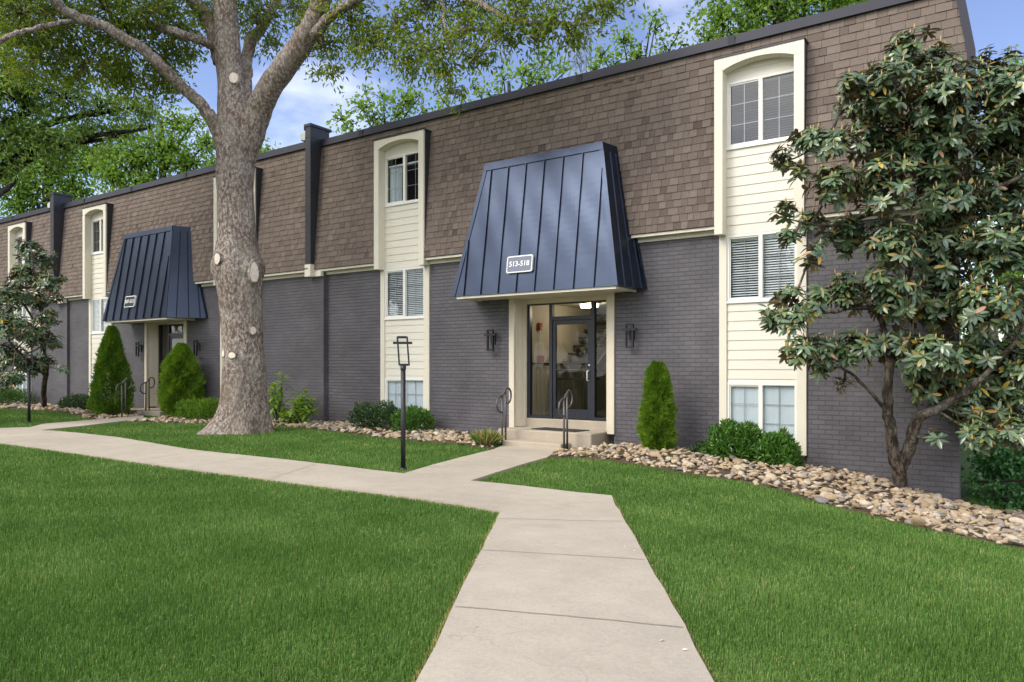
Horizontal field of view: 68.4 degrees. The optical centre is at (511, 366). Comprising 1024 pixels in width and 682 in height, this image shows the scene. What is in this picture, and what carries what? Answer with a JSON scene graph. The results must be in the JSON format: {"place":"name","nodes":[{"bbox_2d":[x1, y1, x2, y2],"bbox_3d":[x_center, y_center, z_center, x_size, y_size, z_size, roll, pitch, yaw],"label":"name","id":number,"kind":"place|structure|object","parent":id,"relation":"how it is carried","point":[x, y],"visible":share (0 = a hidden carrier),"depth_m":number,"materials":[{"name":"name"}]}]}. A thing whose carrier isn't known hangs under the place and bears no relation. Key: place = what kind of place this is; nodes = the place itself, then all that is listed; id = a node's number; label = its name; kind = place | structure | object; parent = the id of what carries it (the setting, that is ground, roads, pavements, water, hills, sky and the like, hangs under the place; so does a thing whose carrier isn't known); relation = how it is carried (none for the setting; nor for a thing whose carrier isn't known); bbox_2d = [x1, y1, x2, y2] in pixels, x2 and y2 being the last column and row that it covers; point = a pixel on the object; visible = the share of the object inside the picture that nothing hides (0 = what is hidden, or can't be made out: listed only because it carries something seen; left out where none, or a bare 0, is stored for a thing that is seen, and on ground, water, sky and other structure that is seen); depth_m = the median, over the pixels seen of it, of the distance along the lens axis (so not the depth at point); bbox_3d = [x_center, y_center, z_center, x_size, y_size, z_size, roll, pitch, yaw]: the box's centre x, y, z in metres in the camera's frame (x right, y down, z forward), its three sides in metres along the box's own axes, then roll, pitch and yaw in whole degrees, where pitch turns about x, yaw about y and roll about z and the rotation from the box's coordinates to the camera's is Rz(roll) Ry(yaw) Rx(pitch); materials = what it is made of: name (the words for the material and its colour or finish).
{"place":"outdoors","nodes":[
{"label":"outdoors","id":0,"kind":"place"},
{"bbox_2d":[0,415,713,681],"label":"path","id":1,"kind":"structure","parent":0,"point":[479,643],"depth_m":4.94,"materials":[{"name":"concrete"}]},
{"bbox_2d":[105,443,681,626],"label":"path joints","id":2,"kind":"object","parent":1,"relation":"on","point":[533,552],"visible":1,"depth_m":4.06,"materials":[{"name":"grey concrete"}]},
{"bbox_2d":[0,408,1023,681],"bbox_3d":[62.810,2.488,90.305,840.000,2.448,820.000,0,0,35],"label":"ground","id":3,"kind":"structure","parent":0,"point":[966,464],"depth_m":5.10,"materials":[{"name":"green plant"}]},
{"bbox_2d":[22,352,34,423],"bbox_3d":[-12.352,0.626,19.269,0.283,2.006,0.107,0,0,-36],"label":"lamp post","id":4,"kind":"object","parent":3,"relation":"on","point":[29,393],"visible":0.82,"depth_m":19.25,"materials":[{"name":"black metal"}]},
{"bbox_2d":[0,117,117,218],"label":"broadleaf tree","id":5,"kind":"object","parent":3,"relation":"on","point":[22,193],"visible":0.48,"depth_m":49.60,"materials":[{"name":"green plant"}]},
{"bbox_2d":[4,408,144,419],"bbox_3d":[-19.863,1.455,27.918,23.505,0.163,2.645,0,0,35],"label":"planting bed","id":6,"kind":"object","parent":3,"relation":"on","point":[79,415],"visible":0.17,"depth_m":22.54,"materials":[{"name":"brown soil"}]},
{"bbox_2d":[0,387,35,404],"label":"shrub","id":7,"kind":"object","parent":6,"relation":"on","point":[12,394],"visible":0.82,"depth_m":27.27,"materials":[{"name":"green plant"}]},
{"bbox_2d":[0,238,69,405],"bbox_3d":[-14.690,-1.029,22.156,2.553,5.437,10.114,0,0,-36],"label":"magnolia tree","id":8,"kind":"object","parent":6,"relation":"on","point":[31,335],"visible":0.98,"depth_m":20.35,"materials":[{"name":"green plant"}]},
{"bbox_2d":[56,393,90,409],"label":"shrub","id":9,"kind":"object","parent":6,"relation":"on","point":[79,400],"visible":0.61,"depth_m":24.22,"materials":[{"name":"green plant"}]},
{"bbox_2d":[86,325,137,414],"bbox_3d":[-11.643,0.145,21.943,1.341,2.769,1.409,0,0,35],"label":"arborvitae","id":10,"kind":"object","parent":6,"relation":"on","point":[111,361],"visible":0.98,"depth_m":21.71,"materials":[{"name":"green plant"}]},
{"bbox_2d":[115,377,131,416],"bbox_3d":[-10.971,0.918,21.305,0.042,1.228,0.476,0,0,35],"label":"handrail","id":11,"kind":"object","parent":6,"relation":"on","point":[121,394],"visible":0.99,"depth_m":21.26,"materials":[{"name":"brown metal"}]},
{"bbox_2d":[0,1,165,197],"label":"oak tree","id":12,"kind":"object","parent":3,"relation":"on","point":[13,133],"visible":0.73,"depth_m":19.18,"materials":[{"name":"green plant"}]},
{"bbox_2d":[72,103,215,194],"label":"broadleaf tree","id":13,"kind":"object","parent":3,"relation":"on","point":[136,158],"visible":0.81,"depth_m":45.63,"materials":[{"name":"green plant"}]},
{"bbox_2d":[130,401,166,416],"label":"entry steps","id":14,"kind":"structure","parent":3,"relation":"on","point":[155,411],"depth_m":22.21,"materials":[{"name":"concrete"}]},
{"bbox_2d":[140,377,154,410],"bbox_3d":[-10.772,0.921,22.280,0.041,1.228,0.476,0,0,35],"label":"handrail","id":15,"kind":"object","parent":14,"relation":"on","point":[145,383],"visible":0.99,"depth_m":22.30,"materials":[{"name":"brown metal"}]},
{"bbox_2d":[202,138,280,164],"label":"broadleaf tree","id":16,"kind":"object","parent":3,"relation":"on","point":[265,149],"visible":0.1,"depth_m":45.72,"materials":[{"name":"green plant"}]},
{"bbox_2d":[125,418,500,449],"bbox_3d":[-5.386,1.495,18.000,12.601,0.183,2.697,0,0,35],"label":"planting bed","id":17,"kind":"object","parent":3,"relation":"on","point":[440,442],"visible":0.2,"depth_m":15.91,"materials":[{"name":"stone"}]},
{"bbox_2d":[154,342,206,415],"bbox_3d":[-9.433,0.408,21.550,1.472,2.257,1.434,0,0,35],"label":"arborvitae","id":18,"kind":"object","parent":17,"relation":"on","point":[181,374],"visible":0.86,"depth_m":21.19,"materials":[{"name":"green plant"}]},
{"bbox_2d":[173,396,218,420],"bbox_3d":[-8.303,1.135,20.204,1.845,0.736,1.224,0,0,35],"label":"shrub","id":19,"kind":"object","parent":17,"relation":"on","point":[202,408],"visible":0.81,"depth_m":19.92,"materials":[{"name":"green plant"}]},
{"bbox_2d":[267,372,293,422],"bbox_3d":[-5.920,0.781,18.759,0.827,1.300,1.031,0,0,-45],"label":"leafy plant","id":20,"kind":"object","parent":17,"relation":"on","point":[277,407],"visible":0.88,"depth_m":18.67,"materials":[{"name":"green plant"}]},
{"bbox_2d":[276,389,321,423],"bbox_3d":[-5.267,1.027,18.365,1.495,0.983,0.905,0,0,18],"label":"leafy plant","id":21,"kind":"object","parent":17,"relation":"on","point":[301,409],"visible":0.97,"depth_m":18.27,"materials":[{"name":"green plant"}]},
{"bbox_2d":[346,399,400,430],"bbox_3d":[-3.128,1.094,17.194,1.434,0.742,1.063,0,0,35],"label":"shrub","id":22,"kind":"object","parent":17,"relation":"on","point":[374,415],"visible":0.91,"depth_m":16.98,"materials":[{"name":"green plant"}]},
{"bbox_2d":[389,404,435,432],"bbox_3d":[-2.199,1.154,16.616,0.980,0.657,1.024,0,0,35],"label":"shrub","id":23,"kind":"object","parent":17,"relation":"on","point":[415,416],"visible":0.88,"depth_m":16.42,"materials":[{"name":"green plant"}]},
{"bbox_2d":[468,427,506,445],"bbox_3d":[-0.485,1.359,14.762,0.821,0.384,0.787,0,0,35],"label":"grass tuft","id":24,"kind":"object","parent":17,"relation":"on","point":[488,436],"visible":0.92,"depth_m":14.61,"materials":[{"name":"green plant"}]},
{"bbox_2d":[0,0,645,435],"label":"oak tree","id":25,"kind":"object","parent":3,"relation":"on","point":[238,122],"visible":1,"depth_m":15.70,"materials":[{"name":"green plant"}]},
{"bbox_2d":[326,75,436,133],"bbox_3d":[-6.861,-6.594,39.974,6.060,17.755,2.626,0,0,-7],"label":"broadleaf tree","id":26,"kind":"object","parent":3,"relation":"on","point":[384,97],"visible":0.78,"depth_m":39.85,"materials":[{"name":"green plant"}]},
{"bbox_2d":[393,336,411,471],"bbox_3d":[-1.612,0.633,11.111,0.282,2.166,0.107,0,0,-10],"label":"lamp post","id":27,"kind":"object","parent":3,"relation":"on","point":[403,416],"visible":0.82,"depth_m":11.08,"materials":[{"name":"black metal"}]},
{"bbox_2d":[0,0,976,500],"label":"apartment building","id":28,"kind":"structure","parent":3,"relation":"on","point":[646,196],"depth_m":15.14,"materials":[{"name":"brick"}]},
{"bbox_2d":[16,235,22,263],"bbox_3d":[-18.409,-4.372,28.428,1.150,1.185,0.128,0,0,35],"label":"window","id":29,"kind":"structure","parent":28,"relation":"in","point":[20,236],"depth_m":28.69,"materials":[{"name":"plastic"}]},
{"bbox_2d":[16,374,26,402],"bbox_3d":[-18.416,0.823,28.417,1.150,1.095,0.100,0,0,35],"label":"window","id":30,"kind":"structure","parent":28,"relation":"in","point":[24,385],"depth_m":28.40,"materials":[{"name":"glass"}]},
{"bbox_2d":[16,306,28,320],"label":"window","id":31,"kind":"structure","parent":28,"relation":"in","point":[23,308],"depth_m":28.48,"materials":[{"name":"plastic"}]},
{"bbox_2d":[91,218,102,254],"bbox_3d":[-13.766,-4.372,25.296,1.250,1.185,0.128,0,0,35],"label":"window","id":32,"kind":"structure","parent":28,"relation":"in","point":[100,220],"depth_m":25.45,"materials":[{"name":"plastic"}]},
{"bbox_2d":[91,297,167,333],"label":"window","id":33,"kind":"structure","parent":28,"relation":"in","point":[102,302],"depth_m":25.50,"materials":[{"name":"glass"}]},
{"bbox_2d":[124,296,136,307],"bbox_3d":[-11.432,-1.944,22.584,0.560,0.343,0.100,0,0,35],"label":"address sign","id":34,"kind":"object","parent":28,"relation":"attached to","point":[130,301],"visible":1,"depth_m":22.53,"materials":[{"name":"grey metal"}]},
{"bbox_2d":[134,342,141,356],"bbox_3d":[-11.774,-0.550,23.790,0.300,0.465,0.155,0,0,35],"label":"wall lantern","id":35,"kind":"object","parent":28,"relation":"attached to","point":[138,348],"depth_m":23.76,"materials":[{"name":"black metal"}]},
{"bbox_2d":[170,336,182,351],"bbox_3d":[-10.326,0.060,23.307,0.834,2.020,0.055,0,0,35],"label":"door","id":36,"kind":"structure","parent":28,"relation":"in","point":[171,337],"depth_m":23.43,"materials":[{"name":"brown metal"}]},
{"bbox_2d":[192,340,199,355],"bbox_3d":[-9.188,-0.550,21.991,0.300,0.465,0.155,0,0,35],"label":"wall lantern","id":37,"kind":"object","parent":28,"relation":"attached to","point":[197,346],"depth_m":21.96,"materials":[{"name":"black metal"}]},
{"bbox_2d":[300,132,304,141],"bbox_3d":[-5.272,-5.823,19.279,0.282,0.349,0.166,0,0,35],"label":"floodlight","id":38,"kind":"object","parent":28,"relation":"attached to","point":[302,136],"visible":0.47,"depth_m":19.23,"materials":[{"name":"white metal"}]},
{"bbox_2d":[384,151,417,207],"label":"window","id":39,"kind":"structure","parent":28,"relation":"in","point":[404,174],"depth_m":17.89,"materials":[{"name":"glass"}]},
{"bbox_2d":[384,266,423,319],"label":"window","id":40,"kind":"structure","parent":28,"relation":"in","point":[406,285],"depth_m":17.74,"materials":[{"name":"plastic"}]},
{"bbox_2d":[385,378,423,426],"bbox_3d":[-2.490,0.823,17.584,1.290,1.095,0.102,0,0,35],"label":"window","id":41,"kind":"structure","parent":28,"relation":"in","point":[414,387],"depth_m":17.59,"materials":[{"name":"glass"}]},
{"bbox_2d":[484,329,495,350],"bbox_3d":[-0.434,-0.560,16.049,0.300,0.465,0.155,0,0,35],"label":"wall lantern","id":42,"kind":"object","parent":28,"relation":"attached to","point":[493,337],"depth_m":16.02,"materials":[{"name":"black metal"}]},
{"bbox_2d":[506,254,533,273],"bbox_3d":[0.155,-1.997,14.695,0.600,0.338,0.094,0,0,35],"label":"address sign","id":43,"kind":"object","parent":28,"relation":"attached to","point":[520,264],"visible":1,"depth_m":14.66,"materials":[{"name":"grey metal"}]},
{"bbox_2d":[537,323,542,329],"bbox_3d":[0.617,-0.880,16.527,0.075,0.160,0.120,0,0,35],"label":"fire alarm bell","id":44,"kind":"object","parent":28,"relation":"attached to","point":[539,326],"visible":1,"depth_m":16.49,"materials":[{"name":"red metal"}]},
{"bbox_2d":[537,332,543,362],"bbox_3d":[0.633,-0.445,16.528,0.100,0.711,0.140,0,0,35],"label":"fire alarm box","id":45,"kind":"object","parent":28,"relation":"attached to","point":[540,358],"visible":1,"depth_m":16.50,"materials":[{"name":"red metal"}]},
{"bbox_2d":[553,319,590,419],"bbox_3d":[1.210,0.060,15.383,0.900,2.020,0.131,0,0,35],"label":"door","id":46,"kind":"structure","parent":28,"relation":"in","point":[583,414],"depth_m":15.38,"materials":[{"name":"brown metal"}]},
{"bbox_2d":[578,302,600,307],"bbox_3d":[1.699,-1.345,16.541,0.500,0.106,0.140,0,0,35],"label":"ceiling light","id":47,"kind":"object","parent":28,"relation":"attached to","point":[585,305],"visible":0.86,"depth_m":16.52,"materials":[{"name":"white plastic"}]},
{"bbox_2d":[622,323,636,347],"bbox_3d":[2.234,-0.580,14.193,0.300,0.465,0.155,0,0,35],"label":"wall lantern","id":48,"kind":"object","parent":28,"relation":"attached to","point":[632,330],"depth_m":14.13,"materials":[{"name":"black metal"}]},
{"bbox_2d":[726,69,793,150],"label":"window","id":49,"kind":"structure","parent":28,"relation":"in","point":[760,109],"depth_m":13.83,"materials":[{"name":"glass"}]},
{"bbox_2d":[727,382,796,442],"bbox_3d":[4.266,0.823,12.885,1.230,1.095,0.101,0,0,35],"label":"window","id":50,"kind":"structure","parent":28,"relation":"in","point":[770,406],"depth_m":12.86,"materials":[{"name":"glass"}]},
{"bbox_2d":[727,230,796,303],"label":"window","id":51,"kind":"structure","parent":28,"relation":"in","point":[757,267],"depth_m":13.05,"materials":[{"name":"plastic"}]},
{"bbox_2d":[429,43,576,110],"bbox_3d":[-0.447,-6.735,37.123,7.301,18.097,2.300,0,0,3],"label":"broadleaf tree","id":52,"kind":"object","parent":3,"relation":"on","point":[530,76],"visible":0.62,"depth_m":36.92,"materials":[{"name":"green plant"}]},
{"bbox_2d":[0,402,1023,549],"bbox_3d":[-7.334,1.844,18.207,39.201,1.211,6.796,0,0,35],"label":"river rocks","id":53,"kind":"object","parent":3,"relation":"on","point":[448,434],"visible":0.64,"depth_m":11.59,"materials":[{"name":"beige stone"}]},
{"bbox_2d":[578,451,586,456],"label":"river rock","id":54,"kind":"object","parent":53,"relation":"on","point":[583,453],"visible":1,"depth_m":12.64,"materials":[{"name":"beige stone"}]},
{"bbox_2d":[649,451,659,456],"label":"river rock","id":55,"kind":"object","parent":53,"relation":"on","point":[653,453],"visible":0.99,"depth_m":12.32,"materials":[{"name":"beige stone"}]},
{"bbox_2d":[635,359,679,450],"bbox_3d":[2.556,0.746,13.283,0.825,1.768,0.808,0,0,35],"label":"arborvitae","id":56,"kind":"object","parent":53,"relation":"on","point":[656,417],"visible":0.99,"depth_m":13.09,"materials":[{"name":"green plant"}]},
{"bbox_2d":[687,440,725,455],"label":"shrub","id":57,"kind":"object","parent":53,"relation":"on","point":[696,447],"visible":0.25,"depth_m":12.81,"materials":[{"name":"green plant"}]},
{"bbox_2d":[699,417,769,463],"bbox_3d":[3.725,1.250,12.456,1.246,0.820,1.096,0,0,35],"label":"shrub","id":58,"kind":"object","parent":53,"relation":"on","point":[728,436],"visible":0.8,"depth_m":12.22,"materials":[{"name":"green plant"}]},
{"bbox_2d":[732,458,742,462],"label":"river rock","id":59,"kind":"object","parent":53,"relation":"on","point":[735,460],"visible":0.67,"depth_m":11.94,"materials":[{"name":"beige stone"}]},
{"bbox_2d":[733,464,745,468],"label":"river rock","id":60,"kind":"object","parent":53,"relation":"on","point":[737,466],"visible":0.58,"depth_m":11.29,"materials":[{"name":"beige stone"}]},
{"bbox_2d":[762,477,770,483],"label":"river rock","id":61,"kind":"object","parent":53,"relation":"on","point":[766,480],"visible":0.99,"depth_m":10.30,"materials":[{"name":"beige stone"}]},
{"bbox_2d":[765,473,777,480],"bbox_3d":[3.656,1.563,10.635,0.173,0.060,0.192,32,41,32],"label":"river rock","id":62,"kind":"object","parent":53,"relation":"on","point":[773,476],"visible":0.74,"depth_m":10.63,"materials":[{"name":"beige stone"}]},
{"bbox_2d":[751,426,806,469],"bbox_3d":[4.227,1.323,11.986,0.862,0.778,0.942,0,0,35],"label":"shrub","id":63,"kind":"object","parent":53,"relation":"on","point":[782,448],"visible":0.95,"depth_m":11.78,"materials":[{"name":"green plant"}]},
{"bbox_2d":[794,466,804,470],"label":"river rock","id":64,"kind":"object","parent":53,"relation":"on","point":[798,468],"visible":0.57,"depth_m":11.48,"materials":[{"name":"beige stone"}]},
{"bbox_2d":[810,485,818,489],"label":"river rock","id":65,"kind":"object","parent":53,"relation":"on","point":[813,487],"visible":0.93,"depth_m":10.11,"materials":[{"name":"beige stone"}]},
{"bbox_2d":[815,496,828,503],"bbox_3d":[3.758,1.612,9.152,0.172,0.059,0.192,-5,16,-7],"label":"river rock","id":66,"kind":"object","parent":53,"relation":"on","point":[819,499],"visible":0.99,"depth_m":9.10,"materials":[{"name":"grey stone"}]},
{"bbox_2d":[824,494,837,500],"bbox_3d":[3.955,1.624,9.346,0.155,0.091,0.138,0,0,4],"label":"river rock","id":67,"kind":"object","parent":53,"relation":"on","point":[831,497],"visible":0.81,"depth_m":9.30,"materials":[{"name":"beige stone"}]},
{"bbox_2d":[837,497,845,501],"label":"river rock","id":68,"kind":"object","parent":53,"relation":"on","point":[841,499],"visible":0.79,"depth_m":9.30,"materials":[{"name":"grey stone"}]},
{"bbox_2d":[852,502,861,508],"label":"river rock","id":69,"kind":"object","parent":53,"relation":"on","point":[856,505],"visible":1,"depth_m":8.87,"materials":[{"name":"beige stone"}]},
{"bbox_2d":[858,486,866,491],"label":"river rock","id":70,"kind":"object","parent":53,"relation":"on","point":[862,488],"visible":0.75,"depth_m":10.34,"materials":[{"name":"beige stone"}]},
{"bbox_2d":[859,500,871,506],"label":"river rock","id":71,"kind":"object","parent":53,"relation":"on","point":[864,502],"visible":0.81,"depth_m":9.04,"materials":[{"name":"beige stone"}]},
{"bbox_2d":[879,478,889,482],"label":"river rock","id":72,"kind":"object","parent":53,"relation":"on","point":[884,480],"visible":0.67,"depth_m":11.29,"materials":[{"name":"beige stone"}]},
{"bbox_2d":[757,23,1023,488],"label":"magnolia tree","id":73,"kind":"object","parent":53,"relation":"on","point":[978,364],"visible":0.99,"depth_m":10.31,"materials":[{"name":"green plant"}]},
{"bbox_2d":[914,509,921,515],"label":"river rock","id":74,"kind":"object","parent":53,"relation":"on","point":[918,511],"visible":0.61,"depth_m":8.92,"materials":[{"name":"beige stone"}]},
{"bbox_2d":[912,515,925,527],"bbox_3d":[4.276,1.628,7.926,0.134,0.174,0.076,-11,25,36],"label":"river rock","id":75,"kind":"object","parent":53,"relation":"on","point":[918,521],"visible":0.93,"depth_m":7.90,"materials":[{"name":"beige stone"}]},
{"bbox_2d":[917,498,929,507],"bbox_3d":[5.332,1.777,9.789,0.147,0.067,0.159,-9,26,3],"label":"river rock","id":76,"kind":"object","parent":53,"relation":"on","point":[924,503],"visible":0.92,"depth_m":9.76,"materials":[{"name":"beige stone"}]},
{"bbox_2d":[923,498,936,504],"bbox_3d":[5.532,1.797,10.002,0.176,0.080,0.126,5,27,24],"label":"river rock","id":77,"kind":"object","parent":53,"relation":"on","point":[930,501],"visible":0.64,"depth_m":9.97,"materials":[{"name":"beige stone"}]},
{"bbox_2d":[929,517,941,523],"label":"river rock","id":78,"kind":"object","parent":53,"relation":"on","point":[933,518],"visible":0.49,"depth_m":8.29,"materials":[{"name":"beige stone"}]},
{"bbox_2d":[937,524,947,529],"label":"river rock","id":79,"kind":"object","parent":53,"relation":"on","point":[943,526],"visible":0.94,"depth_m":7.79,"materials":[{"name":"beige stone"}]},
{"bbox_2d":[953,529,963,534],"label":"river rock","id":80,"kind":"object","parent":53,"relation":"on","point":[958,532],"visible":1,"depth_m":7.55,"materials":[{"name":"beige stone"}]},
{"bbox_2d":[961,513,971,520],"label":"river rock","id":81,"kind":"object","parent":53,"relation":"on","point":[965,515],"visible":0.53,"depth_m":9.18,"materials":[{"name":"beige stone"}]},
{"bbox_2d":[967,520,979,524],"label":"river rock","id":82,"kind":"object","parent":53,"relation":"on","point":[973,522],"visible":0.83,"depth_m":8.61,"materials":[{"name":"beige stone"}]},
{"bbox_2d":[982,510,992,514],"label":"river rock","id":83,"kind":"object","parent":53,"relation":"on","point":[986,512],"visible":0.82,"depth_m":9.83,"materials":[{"name":"beige stone"}]},
{"bbox_2d":[986,515,993,519],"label":"river rock","id":84,"kind":"object","parent":53,"relation":"on","point":[989,517],"visible":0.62,"depth_m":9.42,"materials":[{"name":"brown stone"}]},
{"bbox_2d":[961,415,1023,511],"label":"ivy bush","id":85,"kind":"object","parent":53,"relation":"on","point":[1000,463],"visible":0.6,"depth_m":12.78,"materials":[{"name":"green plant"}]},
{"bbox_2d":[988,535,1002,541],"bbox_3d":[4.725,1.685,7.372,0.152,0.065,0.093,11,10,-15],"label":"river rock","id":86,"kind":"object","parent":53,"relation":"on","point":[993,538],"visible":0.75,"depth_m":7.34,"materials":[{"name":"beige stone"}]},
{"bbox_2d":[993,510,1002,514],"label":"river rock","id":87,"kind":"object","parent":53,"relation":"on","point":[997,512],"visible":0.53,"depth_m":10.35,"materials":[{"name":"beige stone"}]},
{"bbox_2d":[994,518,1004,524],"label":"river rock","id":88,"kind":"object","parent":53,"relation":"on","point":[1000,521],"visible":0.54,"depth_m":9.01,"materials":[{"name":"grey stone"}]},
{"bbox_2d":[1003,514,1012,522],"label":"river rock","id":89,"kind":"object","parent":53,"relation":"on","point":[1007,516],"visible":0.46,"depth_m":9.74,"materials":[{"name":"beige stone"}]},
{"bbox_2d":[1005,509,1014,513],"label":"river rock","id":90,"kind":"object","parent":53,"relation":"on","point":[1008,511],"visible":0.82,"depth_m":11.40,"materials":[{"name":"stone"}]},
{"bbox_2d":[1007,534,1020,541],"bbox_3d":[4.834,1.661,7.264,0.105,0.076,0.125,0,0,12],"label":"river rock","id":91,"kind":"object","parent":53,"relation":"on","point":[1009,536],"visible":0.61,"depth_m":7.24,"materials":[{"name":"beige stone"}]},
{"bbox_2d":[1008,539,1020,544],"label":"river rock","id":92,"kind":"object","parent":53,"relation":"on","point":[1013,541],"visible":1,"depth_m":7.14,"materials":[{"name":"grey stone"}]},
{"bbox_2d":[1009,517,1023,523],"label":"river rock","id":93,"kind":"object","parent":53,"relation":"on","point":[1016,519],"visible":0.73,"depth_m":9.58,"materials":[{"name":"beige stone"}]},
{"bbox_2d":[498,418,613,449],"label":"entry steps","id":94,"kind":"structure","parent":3,"relation":"on","point":[528,436],"depth_m":14.80,"materials":[{"name":"concrete"}]},
{"bbox_2d":[496,387,511,445],"bbox_3d":[-0.160,1.026,14.946,0.041,1.228,0.525,0,0,35],"label":"handrail","id":95,"kind":"object","parent":94,"relation":"on","point":[501,397],"visible":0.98,"depth_m":14.96,"materials":[{"name":"brown metal"}]},
{"bbox_2d":[531,427,589,431],"bbox_3d":[0.957,1.256,15.036,1.123,0.016,0.445,0,0,40],"label":"doormat","id":96,"kind":"object","parent":94,"relation":"on","point":[561,429],"visible":0.94,"depth_m":14.96,"materials":[{"name":"rubber"}]},
{"bbox_2d":[558,389,572,448],"bbox_3d":[1.006,1.046,14.135,0.041,1.228,0.525,0,0,35],"label":"handrail","id":97,"kind":"object","parent":94,"relation":"on","point":[563,399],"visible":0.99,"depth_m":14.16,"materials":[{"name":"brown metal"}]},
{"bbox_2d":[564,20,601,74],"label":"lattice tower","id":98,"kind":"structure","parent":3,"relation":"on","point":[581,62],"depth_m":149.60,"materials":[{"name":"metal"}]},
{"bbox_2d":[585,5,696,70],"bbox_3d":[6.029,-7.232,35.070,5.273,19.318,2.127,0,0,1],"label":"broadleaf tree","id":99,"kind":"object","parent":3,"relation":"on","point":[634,54],"visible":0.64,"depth_m":34.95,"materials":[{"name":"green plant"}]},
{"bbox_2d":[683,0,868,43],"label":"broadleaf tree","id":100,"kind":"object","parent":3,"relation":"on","point":[781,12],"visible":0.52,"depth_m":29.77,"materials":[{"name":"green plant"}]},
{"bbox_2d":[961,166,1023,446],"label":"broadleaf tree","id":101,"kind":"object","parent":3,"relation":"on","point":[1002,278],"visible":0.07,"depth_m":24.95,"materials":[{"name":"green plant"}]},
{"bbox_2d":[976,44,1023,408],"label":"broadleaf tree","id":102,"kind":"object","parent":3,"relation":"on","point":[1014,215],"visible":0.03,"depth_m":26.91,"materials":[{"name":"green plant"}]},
{"bbox_2d":[0,0,1023,341],"label":"sky","id":103,"kind":"structure","parent":0,"point":[998,23],"materials":[{"name":"blue"}]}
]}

